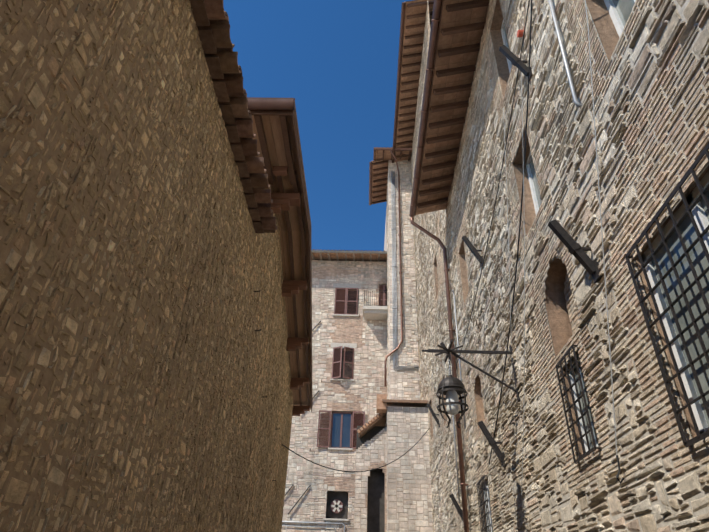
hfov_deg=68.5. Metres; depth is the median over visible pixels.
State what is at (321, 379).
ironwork
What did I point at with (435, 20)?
eave gutter
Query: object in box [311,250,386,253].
eave gutter
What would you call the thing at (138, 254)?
wall
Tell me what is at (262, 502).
wall
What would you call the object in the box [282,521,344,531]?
service pipes
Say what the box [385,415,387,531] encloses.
porch side
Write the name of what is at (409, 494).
porch front
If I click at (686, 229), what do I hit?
window glass
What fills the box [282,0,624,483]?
black cables
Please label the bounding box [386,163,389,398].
tower side
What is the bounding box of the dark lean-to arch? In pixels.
[356,426,385,531]
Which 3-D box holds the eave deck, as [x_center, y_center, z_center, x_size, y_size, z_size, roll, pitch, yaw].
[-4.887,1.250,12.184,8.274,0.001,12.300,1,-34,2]
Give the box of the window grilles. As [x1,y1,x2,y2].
[477,142,708,531]
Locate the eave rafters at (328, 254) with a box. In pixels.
[312,252,386,261]
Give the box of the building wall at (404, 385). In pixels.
[389,160,419,399]
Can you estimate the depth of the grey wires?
5.64 m
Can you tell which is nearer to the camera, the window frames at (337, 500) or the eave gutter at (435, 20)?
the eave gutter at (435, 20)
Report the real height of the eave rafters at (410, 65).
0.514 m
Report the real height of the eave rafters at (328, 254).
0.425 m
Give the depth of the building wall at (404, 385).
26.61 m
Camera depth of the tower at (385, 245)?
35.26 m
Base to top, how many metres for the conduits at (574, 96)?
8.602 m
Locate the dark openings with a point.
(342, 497)
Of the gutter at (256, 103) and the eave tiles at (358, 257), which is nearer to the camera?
the gutter at (256, 103)
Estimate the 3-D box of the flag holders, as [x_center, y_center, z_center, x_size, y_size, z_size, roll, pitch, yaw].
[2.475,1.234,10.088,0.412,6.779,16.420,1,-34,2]
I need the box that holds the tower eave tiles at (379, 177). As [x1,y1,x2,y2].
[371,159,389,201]
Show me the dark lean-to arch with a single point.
(376, 504)
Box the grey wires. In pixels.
[503,0,617,494]
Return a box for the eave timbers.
[250,110,311,411]
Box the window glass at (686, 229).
[486,0,708,527]
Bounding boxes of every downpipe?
[384,150,402,386]
[410,217,468,531]
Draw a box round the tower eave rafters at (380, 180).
[371,160,388,204]
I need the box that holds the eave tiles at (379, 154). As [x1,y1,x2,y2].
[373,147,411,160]
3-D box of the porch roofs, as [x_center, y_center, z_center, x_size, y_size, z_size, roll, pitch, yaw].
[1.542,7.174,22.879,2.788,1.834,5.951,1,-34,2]
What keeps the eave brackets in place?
attached to the building
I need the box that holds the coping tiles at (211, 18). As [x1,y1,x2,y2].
[189,0,277,232]
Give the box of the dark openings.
[326,284,386,518]
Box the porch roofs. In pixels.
[357,394,427,437]
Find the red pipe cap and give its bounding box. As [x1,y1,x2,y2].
[517,30,523,36]
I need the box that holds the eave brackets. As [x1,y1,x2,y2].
[261,166,309,415]
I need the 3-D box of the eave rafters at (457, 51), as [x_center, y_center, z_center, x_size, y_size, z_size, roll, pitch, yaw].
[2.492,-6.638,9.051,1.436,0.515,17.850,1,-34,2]
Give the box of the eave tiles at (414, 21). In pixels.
[395,0,433,161]
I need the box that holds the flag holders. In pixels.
[427,45,601,528]
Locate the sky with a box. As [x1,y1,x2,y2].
[223,0,412,251]
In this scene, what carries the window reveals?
attached to the wall at (650, 79)
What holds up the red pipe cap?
attached to the wall at (650, 79)
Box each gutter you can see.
[247,97,294,110]
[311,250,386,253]
[369,162,371,204]
[374,147,411,149]
[392,2,404,162]
[409,0,441,216]
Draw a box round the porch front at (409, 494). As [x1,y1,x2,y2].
[387,406,432,531]
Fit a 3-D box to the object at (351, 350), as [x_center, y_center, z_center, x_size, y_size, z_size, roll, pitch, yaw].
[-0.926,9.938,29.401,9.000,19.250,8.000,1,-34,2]
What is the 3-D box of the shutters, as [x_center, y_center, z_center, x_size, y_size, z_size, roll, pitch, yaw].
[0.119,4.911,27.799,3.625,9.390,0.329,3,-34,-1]
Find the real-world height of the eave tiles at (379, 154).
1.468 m
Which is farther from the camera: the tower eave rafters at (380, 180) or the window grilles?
the tower eave rafters at (380, 180)
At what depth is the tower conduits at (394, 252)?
26.99 m
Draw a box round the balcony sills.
[323,283,387,520]
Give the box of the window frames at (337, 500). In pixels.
[330,412,351,512]
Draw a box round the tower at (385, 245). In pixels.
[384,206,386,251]
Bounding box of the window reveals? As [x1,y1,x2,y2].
[429,0,708,531]
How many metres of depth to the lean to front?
19.98 m
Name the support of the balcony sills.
attached to the building wall at (363, 389)
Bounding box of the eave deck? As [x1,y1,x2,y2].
[252,115,310,408]
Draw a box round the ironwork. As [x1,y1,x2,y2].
[285,290,387,514]
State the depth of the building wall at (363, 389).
26.88 m
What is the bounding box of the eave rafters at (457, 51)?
[415,0,488,214]
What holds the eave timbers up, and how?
on the eave deck
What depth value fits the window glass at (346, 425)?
25.89 m
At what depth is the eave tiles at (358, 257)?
31.42 m
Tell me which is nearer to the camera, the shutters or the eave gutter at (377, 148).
the shutters
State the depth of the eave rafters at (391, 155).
31.21 m
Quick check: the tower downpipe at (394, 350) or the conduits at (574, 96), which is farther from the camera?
the tower downpipe at (394, 350)
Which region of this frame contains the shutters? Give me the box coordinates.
[317,285,386,448]
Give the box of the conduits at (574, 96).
[449,0,582,503]
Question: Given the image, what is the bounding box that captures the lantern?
[422,339,519,427]
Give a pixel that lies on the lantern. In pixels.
(449, 382)
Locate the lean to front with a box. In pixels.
[354,427,386,531]
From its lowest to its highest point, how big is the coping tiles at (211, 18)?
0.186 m
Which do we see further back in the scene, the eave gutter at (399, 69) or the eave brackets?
the eave gutter at (399, 69)
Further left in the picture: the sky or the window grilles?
the sky
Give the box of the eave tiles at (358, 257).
[312,249,386,261]
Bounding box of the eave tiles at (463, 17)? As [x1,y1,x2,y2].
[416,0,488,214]
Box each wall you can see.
[0,0,279,531]
[237,233,292,531]
[281,260,387,531]
[411,0,708,531]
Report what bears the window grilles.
attached to the wall at (650, 79)
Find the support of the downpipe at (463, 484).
attached to the wall at (650, 79)
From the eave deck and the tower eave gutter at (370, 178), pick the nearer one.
the eave deck
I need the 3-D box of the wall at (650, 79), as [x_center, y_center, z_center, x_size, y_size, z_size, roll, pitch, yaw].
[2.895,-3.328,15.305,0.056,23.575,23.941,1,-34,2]
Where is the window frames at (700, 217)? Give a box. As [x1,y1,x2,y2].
[483,0,708,531]
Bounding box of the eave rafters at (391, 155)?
[374,150,411,160]
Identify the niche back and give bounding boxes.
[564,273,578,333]
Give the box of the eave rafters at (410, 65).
[394,0,433,162]
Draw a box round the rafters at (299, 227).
[269,100,312,405]
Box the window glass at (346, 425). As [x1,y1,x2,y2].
[331,413,350,446]
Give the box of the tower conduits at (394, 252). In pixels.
[391,171,417,370]
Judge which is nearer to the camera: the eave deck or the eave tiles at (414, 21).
the eave deck

